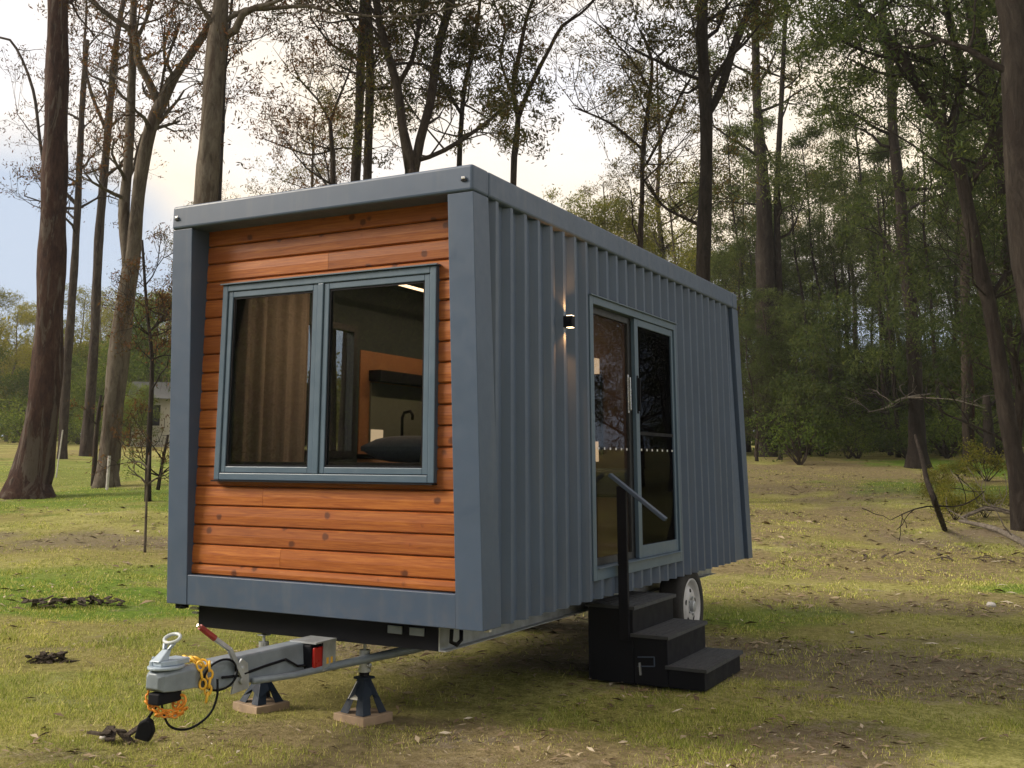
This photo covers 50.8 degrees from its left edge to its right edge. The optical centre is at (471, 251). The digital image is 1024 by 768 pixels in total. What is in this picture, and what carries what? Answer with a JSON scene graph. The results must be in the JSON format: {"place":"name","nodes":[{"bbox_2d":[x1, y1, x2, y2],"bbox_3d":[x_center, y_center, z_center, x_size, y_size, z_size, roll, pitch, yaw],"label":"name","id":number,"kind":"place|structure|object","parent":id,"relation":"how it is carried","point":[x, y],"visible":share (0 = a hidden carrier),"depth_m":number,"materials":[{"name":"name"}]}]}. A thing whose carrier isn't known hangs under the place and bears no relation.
{"place":"outdoors","nodes":[
{"label":"outdoors","id":0,"kind":"place"},
{"bbox_2d":[0,0,1001,435],"label":"sky","id":1,"kind":"structure","parent":0,"point":[580,162],"materials":[{"name":"white"}]},
{"bbox_2d":[0,437,1023,767],"bbox_3d":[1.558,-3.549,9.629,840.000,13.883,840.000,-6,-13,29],"label":"ground","id":2,"kind":"structure","parent":0,"point":[876,469],"depth_m":8.41,"materials":[{"name":"green plant"}]},
{"bbox_2d":[0,285,33,408],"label":"gum tree","id":3,"kind":"object","parent":2,"relation":"on","point":[5,298],"visible":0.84,"depth_m":63.66,"materials":[{"name":"green plant"}]},
{"bbox_2d":[0,300,36,441],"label":"gum tree","id":4,"kind":"object","parent":2,"relation":"on","point":[26,320],"visible":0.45,"depth_m":73.10,"materials":[{"name":"green plant"}]},
{"bbox_2d":[0,397,72,442],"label":"shrub","id":5,"kind":"object","parent":2,"relation":"on","point":[21,416],"visible":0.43,"depth_m":50.44,"materials":[{"name":"green plant"}]},
{"bbox_2d":[0,350,98,441],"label":"wattle tree","id":6,"kind":"object","parent":2,"relation":"on","point":[23,380],"visible":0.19,"depth_m":60.45,"materials":[{"name":"green plant"}]},
{"bbox_2d":[25,651,79,663],"bbox_3d":[-3.146,3.056,8.135,0.414,0.093,0.206,2,-11,-8],"label":"bark pile","id":7,"kind":"object","parent":2,"relation":"on","point":[43,657],"visible":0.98,"depth_m":8.09,"materials":[{"name":"brown wood"}]},
{"bbox_2d":[0,0,131,458],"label":"eucalyptus tree","id":8,"kind":"object","parent":2,"relation":"on","point":[76,201],"visible":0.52,"depth_m":39.15,"materials":[{"name":"brown plant"}]},
{"bbox_2d":[0,0,144,499],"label":"eucalyptus tree","id":9,"kind":"object","parent":2,"relation":"on","point":[31,474],"visible":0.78,"depth_m":24.96,"materials":[{"name":"brown plant"}]},
{"bbox_2d":[21,595,124,606],"bbox_3d":[-4.303,3.595,11.099,1.487,0.116,0.462,1,-11,-5],"label":"bark pile","id":10,"kind":"object","parent":2,"relation":"on","point":[80,600],"visible":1,"depth_m":11.08,"materials":[{"name":"brown wood"}]},
{"bbox_2d":[63,283,114,430],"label":"gum tree","id":11,"kind":"object","parent":2,"relation":"on","point":[83,304],"visible":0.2,"depth_m":73.42,"materials":[{"name":"green plant"}]},
{"bbox_2d":[71,292,134,413],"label":"gum tree","id":12,"kind":"object","parent":2,"relation":"on","point":[87,326],"visible":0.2,"depth_m":68.91,"materials":[{"name":"green plant"}]},
{"bbox_2d":[65,363,143,485],"bbox_3d":[-9.304,4.299,26.959,1.631,3.354,1.673,-6,-13,29],"label":"sapling","id":13,"kind":"object","parent":2,"relation":"on","point":[99,410],"visible":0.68,"depth_m":27.07,"materials":[{"name":"brown plant"}]},
{"bbox_2d":[87,725,137,744],"bbox_3d":[-1.942,2.622,5.844,0.296,0.079,0.161,1,-11,-5],"label":"bark pile","id":14,"kind":"object","parent":2,"relation":"on","point":[108,732],"visible":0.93,"depth_m":5.82,"materials":[{"name":"brown wood"}]},
{"bbox_2d":[68,334,170,442],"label":"wattle tree","id":15,"kind":"object","parent":2,"relation":"on","point":[81,388],"visible":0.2,"depth_m":54.98,"materials":[{"name":"green plant"}]},
{"bbox_2d":[79,285,171,425],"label":"wattle tree","id":16,"kind":"object","parent":2,"relation":"on","point":[158,366],"visible":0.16,"depth_m":52.58,"materials":[{"name":"green plant"}]},
{"bbox_2d":[85,220,173,501],"bbox_3d":[-6.686,2.176,23.074,3.634,6.496,3.446,-6,-13,29],"label":"sapling","id":17,"kind":"object","parent":2,"relation":"on","point":[149,446],"visible":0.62,"depth_m":22.68,"materials":[{"name":"green plant"}]},
{"bbox_2d":[96,380,164,446],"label":"wattle tree","id":18,"kind":"object","parent":2,"relation":"on","point":[141,389],"visible":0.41,"depth_m":46.55,"materials":[{"name":"green plant"}]},
{"bbox_2d":[68,0,193,456],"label":"eucalyptus tree","id":19,"kind":"object","parent":2,"relation":"on","point":[86,441],"visible":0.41,"depth_m":40.87,"materials":[{"name":"brown plant"}]},
{"bbox_2d":[116,446,168,552],"bbox_3d":[-4.672,3.601,15.414,0.874,1.639,0.465,2,-11,-10],"label":"sapling","id":20,"kind":"object","parent":2,"relation":"on","point":[146,483],"visible":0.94,"depth_m":15.37,"materials":[{"name":"rough dark bark"},{"name":"leaves"}]},
{"bbox_2d":[127,382,170,446],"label":"cottage","id":21,"kind":"structure","parent":2,"relation":"on","point":[162,395],"depth_m":49.41,"materials":[{"name":"grey paint"}]},
{"bbox_2d":[28,0,287,488],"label":"eucalyptus tree","id":22,"kind":"object","parent":2,"relation":"on","point":[130,222],"visible":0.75,"depth_m":27.91,"materials":[{"name":"brown plant"}]},
{"bbox_2d":[130,0,363,200],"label":"eucalyptus tree","id":23,"kind":"object","parent":2,"relation":"on","point":[224,109],"visible":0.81,"depth_m":24.30,"materials":[{"name":"smooth brown grey bark"},{"name":"leaves"}]},
{"bbox_2d":[233,633,289,713],"bbox_3d":[-1.303,2.619,6.720,0.250,0.449,0.250,-10,-15,42],"label":"jack stand","id":24,"kind":"object","parent":2,"relation":"on","point":[262,700],"visible":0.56,"depth_m":6.64,"materials":[{"name":"blue paint"}]},
{"bbox_2d":[240,69,354,446],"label":"gum tree","id":25,"kind":"object","parent":2,"relation":"on","point":[304,169],"visible":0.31,"depth_m":52.76,"materials":[{"name":"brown plant"}]},
{"bbox_2d":[136,0,520,204],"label":"eucalyptus tree","id":26,"kind":"object","parent":2,"relation":"on","point":[207,181],"visible":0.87,"depth_m":22.93,"materials":[{"name":"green plant"}]},
{"bbox_2d":[233,0,428,450],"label":"eucalyptus tree","id":27,"kind":"object","parent":2,"relation":"on","point":[333,176],"visible":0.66,"depth_m":33.04,"materials":[{"name":"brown plant"}]},
{"bbox_2d":[259,0,434,179],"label":"eucalyptus tree","id":28,"kind":"object","parent":2,"relation":"on","point":[367,167],"visible":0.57,"depth_m":28.21,"materials":[{"name":"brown plant"}]},
{"bbox_2d":[251,0,466,450],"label":"eucalyptus tree","id":29,"kind":"object","parent":2,"relation":"on","point":[355,171],"visible":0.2,"depth_m":28.87,"materials":[{"name":"brown plant"}]},
{"bbox_2d":[333,643,392,727],"bbox_3d":[-0.644,2.570,6.449,0.250,0.449,0.250,-9,-14,38],"label":"jack stand","id":30,"kind":"object","parent":2,"relation":"on","point":[363,713],"visible":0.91,"depth_m":6.39,"materials":[{"name":"dark blue paint"},{"name":"galvanised steel"},{"name":"wood"}]},
{"bbox_2d":[0,312,745,442],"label":"distant woodland","id":31,"kind":"object","parent":2,"relation":"on","point":[338,385],"depth_m":91.19,"materials":[{"name":"green plant"}]},
{"bbox_2d":[234,0,563,173],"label":"eucalyptus tree","id":32,"kind":"object","parent":2,"relation":"on","point":[413,159],"visible":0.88,"depth_m":26.41,"materials":[{"name":"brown plant"}]},
{"bbox_2d":[135,164,752,741],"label":"tiny house","id":33,"kind":"structure","parent":2,"relation":"on","point":[477,524],"depth_m":6.80,"materials":[{"name":"blue paint"}]},
{"bbox_2d":[238,293,309,461],"bbox_3d":[-1.481,0.991,7.834,0.068,1.750,0.920,-6,-13,29],"label":"curtain","id":34,"kind":"object","parent":33,"relation":"hanging from","point":[273,419],"visible":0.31,"depth_m":7.92,"materials":[{"name":"fabric"}]},
{"bbox_2d":[211,263,440,484],"bbox_3d":[-0.924,0.779,6.698,1.682,1.286,0.098,-6,-13,29],"label":"window","id":35,"kind":"structure","parent":33,"relation":"in","point":[240,299],"depth_m":6.70,"materials":[{"name":"paint"}]},
{"bbox_2d":[238,462,420,465],"bbox_3d":[-0.506,1.823,7.238,2.050,0.800,1.390,-6,-13,29],"label":"bed","id":36,"kind":"object","parent":33,"relation":"on","point":[334,463],"visible":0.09,"depth_m":6.74,"materials":[{"name":"grey wood"}]},
{"bbox_2d":[361,436,420,462],"bbox_3d":[-0.363,1.263,6.901,0.620,0.170,0.400,-4,-12,23],"label":"pillow","id":37,"kind":"object","parent":36,"relation":"on","point":[404,449],"visible":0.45,"depth_m":6.77,"materials":[{"name":"grey fabric"}]},
{"bbox_2d":[304,317,357,456],"bbox_3d":[-1.170,1.081,8.544,0.070,1.070,0.790,-6,-13,29],"label":"window","id":38,"kind":"structure","parent":33,"relation":"in","point":[352,335],"depth_m":8.83,"materials":[{"name":"paint"}]},
{"bbox_2d":[356,350,422,462],"bbox_3d":[-0.245,1.802,9.515,0.520,1.720,1.940,-6,-13,29],"label":"kitchen cabinet","id":39,"kind":"object","parent":33,"relation":"on","point":[390,395],"visible":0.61,"depth_m":9.19,"materials":[{"name":"orange wood"}]},
{"bbox_2d":[593,315,626,468],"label":"partition wall","id":40,"kind":"structure","parent":33,"relation":"on","point":[609,353],"depth_m":9.92,"materials":[{"name":"brown wood"}]},
{"bbox_2d":[594,358,602,461],"bbox_3d":[1.119,1.455,9.941,0.150,0.940,0.078,-6,-13,29],"label":"interior wall lamp","id":41,"kind":"object","parent":40,"relation":"attached to","point":[598,412],"visible":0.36,"depth_m":9.93,"materials":[{"name":"paint"}]},
{"bbox_2d":[588,293,682,581],"bbox_3d":[1.247,1.414,8.230,0.116,1.954,1.877,-6,-13,29],"label":"sliding door","id":42,"kind":"structure","parent":33,"relation":"in","point":[652,430],"depth_m":8.41,"materials":[{"name":"paint"}]},
{"bbox_2d":[328,0,573,165],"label":"eucalyptus tree","id":43,"kind":"object","parent":2,"relation":"on","point":[461,109],"visible":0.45,"depth_m":28.21,"materials":[{"name":"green plant"}]},
{"bbox_2d":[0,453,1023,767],"bbox_3d":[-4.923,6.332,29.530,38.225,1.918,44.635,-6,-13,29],"label":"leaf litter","id":44,"kind":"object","parent":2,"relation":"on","point":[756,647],"visible":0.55,"depth_m":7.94,"materials":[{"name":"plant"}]},
{"bbox_2d":[407,0,625,185],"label":"eucalyptus tree","id":45,"kind":"object","parent":2,"relation":"on","point":[513,173],"visible":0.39,"depth_m":28.52,"materials":[{"name":"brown plant"}]},
{"bbox_2d":[542,184,632,241],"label":"gum tree","id":46,"kind":"object","parent":2,"relation":"on","point":[571,201],"visible":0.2,"depth_m":50.65,"materials":[{"name":"green plant"}]},
{"bbox_2d":[574,189,693,272],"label":"gum tree","id":47,"kind":"object","parent":2,"relation":"on","point":[622,215],"visible":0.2,"depth_m":50.46,"materials":[{"name":"green plant"}]},
{"bbox_2d":[522,0,767,247],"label":"eucalyptus tree","id":48,"kind":"object","parent":2,"relation":"on","point":[644,162],"visible":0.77,"depth_m":29.01,"materials":[{"name":"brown plant"}]},
{"bbox_2d":[585,473,742,691],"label":"entry steps","id":49,"kind":"structure","parent":2,"relation":"on","point":[641,638],"depth_m":7.55,"materials":[{"name":"black paint"}]},
{"bbox_2d":[601,35,755,269],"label":"gum tree","id":50,"kind":"object","parent":2,"relation":"on","point":[637,127],"visible":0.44,"depth_m":51.62,"materials":[{"name":"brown plant"}]},
{"bbox_2d":[606,158,755,381],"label":"gum tree","id":51,"kind":"object","parent":2,"relation":"on","point":[673,242],"visible":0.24,"depth_m":48.96,"materials":[{"name":"green plant"}]},
{"bbox_2d":[578,0,811,281],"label":"eucalyptus tree","id":52,"kind":"object","parent":2,"relation":"on","point":[708,103],"visible":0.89,"depth_m":25.41,"materials":[{"name":"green plant"}]},
{"bbox_2d":[686,112,767,451],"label":"gum tree","id":53,"kind":"object","parent":2,"relation":"on","point":[734,132],"visible":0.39,"depth_m":46.75,"materials":[{"name":"green plant"}]},
{"bbox_2d":[640,0,859,456],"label":"eucalyptus tree","id":54,"kind":"object","parent":2,"relation":"on","point":[768,260],"visible":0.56,"depth_m":42.32,"materials":[{"name":"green plant"}]},
{"bbox_2d":[710,235,794,424],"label":"she oak","id":55,"kind":"object","parent":2,"relation":"on","point":[739,250],"visible":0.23,"depth_m":44.17,"materials":[{"name":"green plant"}]},
{"bbox_2d":[715,141,795,438],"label":"gum tree","id":56,"kind":"object","parent":2,"relation":"on","point":[747,210],"visible":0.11,"depth_m":54.45,"materials":[{"name":"green plant"}]},
{"bbox_2d":[738,310,787,443],"bbox_3d":[9.953,4.823,39.641,3.441,5.758,3.787,-6,-13,29],"label":"she oak","id":57,"kind":"object","parent":2,"relation":"on","point":[743,354],"visible":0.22,"depth_m":39.58,"materials":[{"name":"green plant"}]},
{"bbox_2d":[723,108,802,283],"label":"gum tree","id":58,"kind":"object","parent":2,"relation":"on","point":[767,123],"visible":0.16,"depth_m":57.58,"materials":[{"name":"green plant"}]},
{"bbox_2d":[727,188,812,331],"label":"gum tree","id":59,"kind":"object","parent":2,"relation":"on","point":[786,259],"visible":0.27,"depth_m":44.75,"materials":[{"name":"green plant"}]},
{"bbox_2d":[738,318,806,460],"bbox_3d":[10.190,4.901,38.316,3.246,5.247,2.949,-10,-15,44],"label":"she oak","id":60,"kind":"object","parent":2,"relation":"on","point":[764,357],"visible":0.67,"depth_m":38.16,"materials":[{"name":"green plant"}]},
{"bbox_2d":[711,205,841,413],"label":"she oak","id":61,"kind":"object","parent":2,"relation":"on","point":[740,221],"visible":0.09,"depth_m":48.23,"materials":[{"name":"green plant"}]},
{"bbox_2d":[738,285,829,459],"bbox_3d":[11.130,4.410,39.621,4.058,6.665,3.686,7,-13,-29],"label":"she oak","id":62,"kind":"object","parent":2,"relation":"on","point":[773,312],"visible":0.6,"depth_m":39.54,"materials":[{"name":"green plant"}]},
{"bbox_2d":[749,124,834,444],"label":"gum tree","id":63,"kind":"object","parent":2,"relation":"on","point":[795,141],"visible":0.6,"depth_m":45.81,"materials":[{"name":"green plant"}]},
{"bbox_2d":[742,292,844,458],"bbox_3d":[11.798,4.632,39.937,3.277,6.239,3.607,3,-11,-14],"label":"she oak","id":64,"kind":"object","parent":2,"relation":"on","point":[781,332],"visible":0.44,"depth_m":39.70,"materials":[{"name":"green plant"}]},
{"bbox_2d":[744,389,853,464],"bbox_3d":[11.082,6.025,36.706,3.731,2.699,3.584,11,-15,-43],"label":"shrub","id":65,"kind":"object","parent":2,"relation":"on","point":[784,442],"visible":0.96,"depth_m":36.47,"materials":[{"name":"green plant"}]},
{"bbox_2d":[743,320,879,452],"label":"wattle tree","id":66,"kind":"object","parent":2,"relation":"on","point":[835,382],"visible":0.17,"depth_m":46.39,"materials":[{"name":"green plant"}]},
{"bbox_2d":[780,118,852,453],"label":"gum tree","id":67,"kind":"object","parent":2,"relation":"on","point":[816,134],"visible":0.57,"depth_m":46.92,"materials":[{"name":"green plant"}]},
{"bbox_2d":[782,212,906,451],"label":"she oak","id":68,"kind":"object","parent":2,"relation":"on","point":[834,261],"visible":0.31,"depth_m":47.65,"materials":[{"name":"green plant"}]},
{"bbox_2d":[804,177,885,420],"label":"gum tree","id":69,"kind":"object","parent":2,"relation":"on","point":[865,251],"visible":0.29,"depth_m":49.17,"materials":[{"name":"green plant"}]},
{"bbox_2d":[772,113,922,429],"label":"gum tree","id":70,"kind":"object","parent":2,"relation":"on","point":[817,146],"visible":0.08,"depth_m":56.99,"materials":[{"name":"green plant"}]},
{"bbox_2d":[817,418,884,458],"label":"shrub","id":71,"kind":"object","parent":2,"relation":"on","point":[853,446],"visible":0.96,"depth_m":40.26,"materials":[{"name":"green plant"}]},
{"bbox_2d":[681,0,1023,531],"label":"eucalyptus tree","id":72,"kind":"object","parent":2,"relation":"on","point":[965,184],"visible":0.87,"depth_m":19.65,"materials":[{"name":"green plant"}]},
{"bbox_2d":[807,131,899,449],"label":"gum tree","id":73,"kind":"object","parent":2,"relation":"on","point":[845,170],"visible":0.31,"depth_m":51.61,"materials":[{"name":"green plant"}]},
{"bbox_2d":[811,403,904,458],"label":"shrub","id":74,"kind":"object","parent":2,"relation":"on","point":[848,432],"visible":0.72,"depth_m":40.90,"materials":[{"name":"green plant"}]},
{"bbox_2d":[803,63,917,451],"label":"gum tree","id":75,"kind":"object","parent":2,"relation":"on","point":[840,163],"visible":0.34,"depth_m":47.81,"materials":[{"name":"green plant"}]},
{"bbox_2d":[764,0,995,468],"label":"eucalyptus tree","id":76,"kind":"object","parent":2,"relation":"on","point":[916,422],"visible":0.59,"depth_m":35.76,"materials":[{"name":"green plant"}]},
{"bbox_2d":[853,237,923,426],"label":"gum tree","id":77,"kind":"object","parent":2,"relation":"on","point":[902,332],"visible":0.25,"depth_m":48.37,"materials":[{"name":"green plant"}]},
{"bbox_2d":[841,138,936,298],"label":"gum tree","id":78,"kind":"object","parent":2,"relation":"on","point":[886,200],"visible":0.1,"depth_m":51.75,"materials":[{"name":"green plant"}]},
{"bbox_2d":[837,141,953,454],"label":"gum tree","id":79,"kind":"object","parent":2,"relation":"on","point":[883,388],"visible":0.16,"depth_m":44.54,"materials":[{"name":"green plant"}]},
{"bbox_2d":[841,140,953,457],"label":"gum tree","id":80,"kind":"object","parent":2,"relation":"on","point":[882,155],"visible":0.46,"depth_m":43.41,"materials":[{"name":"green plant"}]},
{"bbox_2d":[856,358,958,435],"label":"wattle tree","id":81,"kind":"object","parent":2,"relation":"on","point":[874,387],"visible":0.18,"depth_m":46.28,"materials":[{"name":"green plant"}]},
{"bbox_2d":[819,0,1023,346],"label":"eucalyptus tree","id":82,"kind":"object","parent":2,"relation":"on","point":[988,78],"visible":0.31,"depth_m":25.46,"materials":[{"name":"green plant"}]},
{"bbox_2d":[822,0,1023,331],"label":"eucalyptus tree","id":83,"kind":"object","parent":2,"relation":"on","point":[1010,15],"visible":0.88,"depth_m":16.74,"materials":[{"name":"rough dark bark"},{"name":"green leaves"}]},
{"bbox_2d":[857,0,1010,461],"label":"eucalyptus tree","id":84,"kind":"object","parent":2,"relation":"on","point":[966,432],"visible":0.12,"depth_m":39.69,"materials":[{"name":"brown plant"}]},
{"bbox_2d":[862,434,1009,539],"bbox_3d":[6.782,3.659,16.625,1.709,1.637,5.866,-3,-12,16],"label":"dead branch","id":85,"kind":"object","parent":2,"relation":"on","point":[936,506],"visible":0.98,"depth_m":14.99,"materials":[{"name":"brown wood"}]},
{"bbox_2d":[878,343,994,451],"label":"wattle tree","id":86,"kind":"object","parent":2,"relation":"on","point":[929,355],"visible":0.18,"depth_m":45.36,"materials":[{"name":"green plant"}]},
{"bbox_2d":[898,166,974,345],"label":"gum tree","id":87,"kind":"object","parent":2,"relation":"on","point":[929,224],"visible":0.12,"depth_m":55.54,"materials":[{"name":"green plant"}]},
{"bbox_2d":[882,389,998,459],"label":"shrub","id":88,"kind":"object","parent":2,"relation":"on","point":[943,451],"visible":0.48,"depth_m":40.09,"materials":[{"name":"green plant"}]},
{"bbox_2d":[882,83,1002,455],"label":"gum tree","id":89,"kind":"object","parent":2,"relation":"on","point":[926,252],"visible":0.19,"depth_m":44.15,"materials":[{"name":"green plant"}]},
{"bbox_2d":[880,67,1023,443],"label":"she oak","id":90,"kind":"object","parent":2,"relation":"on","point":[1016,380],"visible":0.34,"depth_m":26.33,"materials":[{"name":"green plant"}]},
{"bbox_2d":[925,477,985,519],"bbox_3d":[8.892,4.553,19.962,0.946,0.912,0.785,2,-11,-9],"label":"shrub","id":91,"kind":"object","parent":2,"relation":"on","point":[957,500],"visible":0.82,"depth_m":19.97,"materials":[{"name":"green plant"}]},
{"bbox_2d":[910,91,1001,367],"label":"gum tree","id":92,"kind":"object","parent":2,"relation":"on","point":[955,282],"visible":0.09,"depth_m":47.58,"materials":[{"name":"green plant"}]},
{"bbox_2d":[922,306,990,453],"bbox_3d":[17.745,4.822,38.967,2.708,5.760,2.596,6,-13,-28],"label":"sapling","id":93,"kind":"object","parent":2,"relation":"on","point":[973,406],"visible":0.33,"depth_m":39.04,"materials":[{"name":"green plant"}]},
{"bbox_2d":[918,201,1020,364],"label":"she oak","id":94,"kind":"object","parent":2,"relation":"on","point":[942,281],"visible":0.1,"depth_m":51.32,"materials":[{"name":"green plant"}]},
{"bbox_2d":[923,318,1023,452],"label":"wattle tree","id":95,"kind":"object","parent":2,"relation":"on","point":[979,379],"visible":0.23,"depth_m":44.38,"materials":[{"name":"green plant"}]},
{"bbox_2d":[946,429,1007,481],"bbox_3d":[13.884,5.551,29.285,1.891,1.519,1.570,2,-11,-9],"label":"shrub","id":96,"kind":"object","parent":2,"relation":"on","point":[989,459],"visible":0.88,"depth_m":29.35,"materials":[{"name":"green plant"}]},
{"bbox_2d":[930,467,1023,546],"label":"fallen log","id":97,"kind":"object","parent":2,"relation":"on","point":[1013,537],"visible":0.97,"depth_m":17.81,"materials":[{"name":"brown wood"}]},
{"bbox_2d":[939,55,1023,402],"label":"she oak","id":98,"kind":"object","parent":2,"relation":"on","point":[1013,315],"visible":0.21,"depth_m":26.78,"materials":[{"name":"green plant"}]},
{"bbox_2d":[956,475,1008,517],"bbox_3d":[9.508,4.547,20.087,0.946,0.912,0.785,2,-11,-9],"label":"shrub","id":99,"kind":"object","parent":2,"relation":"on","point":[988,497],"visible":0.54,"depth_m":20.10,"materials":[{"name":"green plant"}]},
{"bbox_2d":[945,382,1023,463],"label":"shrub","id":100,"kind":"object","parent":2,"relation":"on","point":[988,416],"visible":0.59,"depth_m":38.02,"materials":[{"name":"green plant"}]},
{"bbox_2d":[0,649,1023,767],"bbox_3d":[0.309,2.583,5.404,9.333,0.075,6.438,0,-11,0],"label":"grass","id":101,"kind":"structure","parent":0,"point":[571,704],"depth_m":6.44,"materials":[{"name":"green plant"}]},
{"bbox_2d":[596,468,627,497],"bbox_3d":[1.030,2.033,9.516,1.160,0.238,0.560,-6,-13,29],"label":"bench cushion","id":102,"kind":"object","parent":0,"point":[606,485],"visible":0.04,"depth_m":9.14,"materials":[{"name":"brown fabric"}]},
{"bbox_2d":[596,497,628,557],"bbox_3d":[1.028,2.406,9.443,1.200,0.520,0.600,-6,-13,29],"label":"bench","id":103,"kind":"object","parent":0,"point":[606,511],"visible":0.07,"depth_m":9.05,"materials":[{"name":"brown wood"}]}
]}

